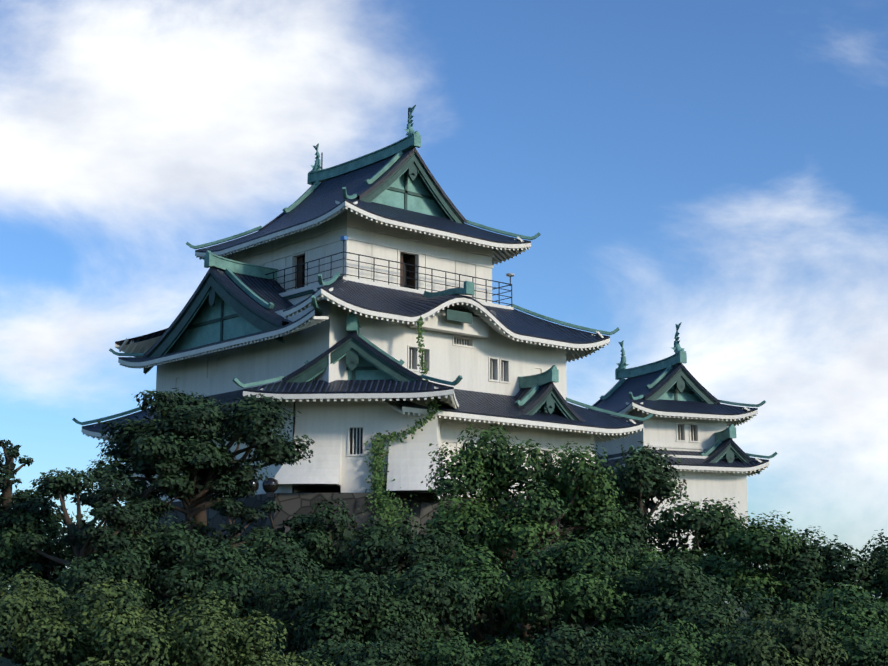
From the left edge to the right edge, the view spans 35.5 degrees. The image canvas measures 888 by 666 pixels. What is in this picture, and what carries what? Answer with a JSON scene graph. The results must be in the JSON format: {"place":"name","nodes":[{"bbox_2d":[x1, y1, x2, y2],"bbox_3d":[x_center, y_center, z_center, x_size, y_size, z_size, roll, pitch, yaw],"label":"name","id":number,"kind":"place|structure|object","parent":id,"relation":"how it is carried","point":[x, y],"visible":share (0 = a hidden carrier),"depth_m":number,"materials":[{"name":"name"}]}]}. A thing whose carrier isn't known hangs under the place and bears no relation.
{"place":"outdoors","nodes":[
{"label":"outdoors","id":0,"kind":"place"},
{"bbox_2d":[0,564,780,665],"bbox_3d":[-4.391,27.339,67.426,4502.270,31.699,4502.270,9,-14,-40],"label":"ground","id":1,"kind":"structure","parent":0,"point":[4,660],"depth_m":51.60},
{"bbox_2d":[110,492,594,567],"bbox_3d":[-4.391,13.242,69.974,25.157,8.950,24.955,9,-14,-40],"label":"stone base","id":2,"kind":"object","parent":1,"relation":"on","point":[297,503],"visible":0.1,"depth_m":60.51,"materials":[{"name":"grey stone"}]},
{"bbox_2d":[125,210,747,553],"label":"walls","id":3,"kind":"structure","parent":2,"relation":"on","point":[325,423],"depth_m":66.69,"materials":[{"name":"paint"}]},
{"bbox_2d":[296,253,414,288],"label":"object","id":4,"kind":"object","parent":3,"relation":"attached to","point":[301,281],"visible":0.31,"depth_m":69.36,"materials":[{"name":"brown wood"}]},
{"bbox_2d":[358,316,441,532],"bbox_3d":[-2.029,4.149,60.696,3.632,10.535,2.861,9,-14,-40],"label":"ivy foliage","id":5,"kind":"object","parent":3,"relation":"attached to","point":[379,487],"visible":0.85,"depth_m":60.54,"materials":[{"name":"green plant"}]},
{"bbox_2d":[82,151,766,466],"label":"roof tiles","id":6,"kind":"object","parent":3,"relation":"on","point":[322,197],"visible":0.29,"depth_m":69.55,"materials":[{"name":"grey tile"}]},
{"bbox_2d":[81,200,768,476],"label":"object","id":7,"kind":"object","parent":3,"relation":"attached to","point":[483,319],"visible":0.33,"depth_m":67.11,"materials":[{"name":"white paint"}]},
{"bbox_2d":[82,147,768,467],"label":"roof tile edges","id":8,"kind":"object","parent":3,"relation":"on","point":[254,307],"visible":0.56,"depth_m":67.11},
{"bbox_2d":[249,108,511,496],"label":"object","id":9,"kind":"object","parent":8,"relation":"on","point":[269,494],"visible":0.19,"depth_m":67.76,"materials":[{"name":"grey metal"}]},
{"bbox_2d":[248,478,278,491],"bbox_3d":[-7.955,6.608,60.212,1.570,0.650,0.720,-1,-10,4],"label":"sphere","id":10,"kind":"object","parent":9,"relation":"on","point":[270,484],"visible":0.56,"depth_m":59.95,"materials":[{"name":"silver metal"}]},
{"bbox_2d":[340,236,347,240],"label":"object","id":11,"kind":"object","parent":9,"relation":"attached to","point":[343,238],"visible":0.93,"depth_m":64.95,"materials":[{"name":"plastic"}]},
{"bbox_2d":[339,273,513,315],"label":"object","id":12,"kind":"object","parent":8,"relation":"on","point":[507,275],"visible":0.08,"depth_m":71.96,"materials":[{"name":"plastic"}]},
{"bbox_2d":[167,173,702,409],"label":"gables","id":13,"kind":"structure","parent":3,"relation":"on","point":[238,326],"depth_m":69.68,"materials":[{"name":"green metal"}]},
{"bbox_2d":[292,253,694,492],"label":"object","id":14,"kind":"object","parent":3,"relation":"on","point":[406,267],"visible":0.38,"depth_m":61.55,"materials":[{"name":"black wood"}]},
{"bbox_2d":[0,410,884,665],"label":"tree leaves","id":15,"kind":"object","parent":1,"relation":"on","point":[194,509],"visible":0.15,"depth_m":43.28,"materials":[{"name":"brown plant"}]},
{"bbox_2d":[0,388,324,586],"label":"pine tree","id":16,"kind":"object","parent":15,"relation":"attached to","point":[161,435],"visible":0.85,"depth_m":44.45,"materials":[{"name":"green plant"}]},
{"bbox_2d":[0,567,863,665],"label":"bushes","id":17,"kind":"object","parent":15,"relation":"attached to","point":[203,634],"visible":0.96,"depth_m":24.80,"materials":[{"name":"green plant"}]},
{"bbox_2d":[0,440,887,665],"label":"dark foliage","id":18,"kind":"object","parent":15,"relation":"attached to","point":[316,592],"visible":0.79,"depth_m":36.80,"materials":[{"name":"green plant"}]},
{"bbox_2d":[414,423,887,665],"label":"trees","id":19,"kind":"object","parent":15,"relation":"attached to","point":[860,622],"visible":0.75,"depth_m":41.20,"materials":[{"name":"green plant"}]},
{"bbox_2d":[72,105,777,473],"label":"roof trim","id":20,"kind":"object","parent":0,"point":[396,151],"depth_m":69.71,"materials":[{"name":"teal metal"}]},
{"bbox_2d":[311,113,680,371],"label":"roof ornament","id":21,"kind":"object","parent":20,"relation":"on","point":[411,131],"visible":0.71,"depth_m":79.99,"materials":[{"name":"teal metal"}]},
{"bbox_2d":[0,0,887,603],"label":"sky","id":22,"kind":"structure","parent":0,"point":[718,169],"materials":[{"name":"blue"}]}
]}

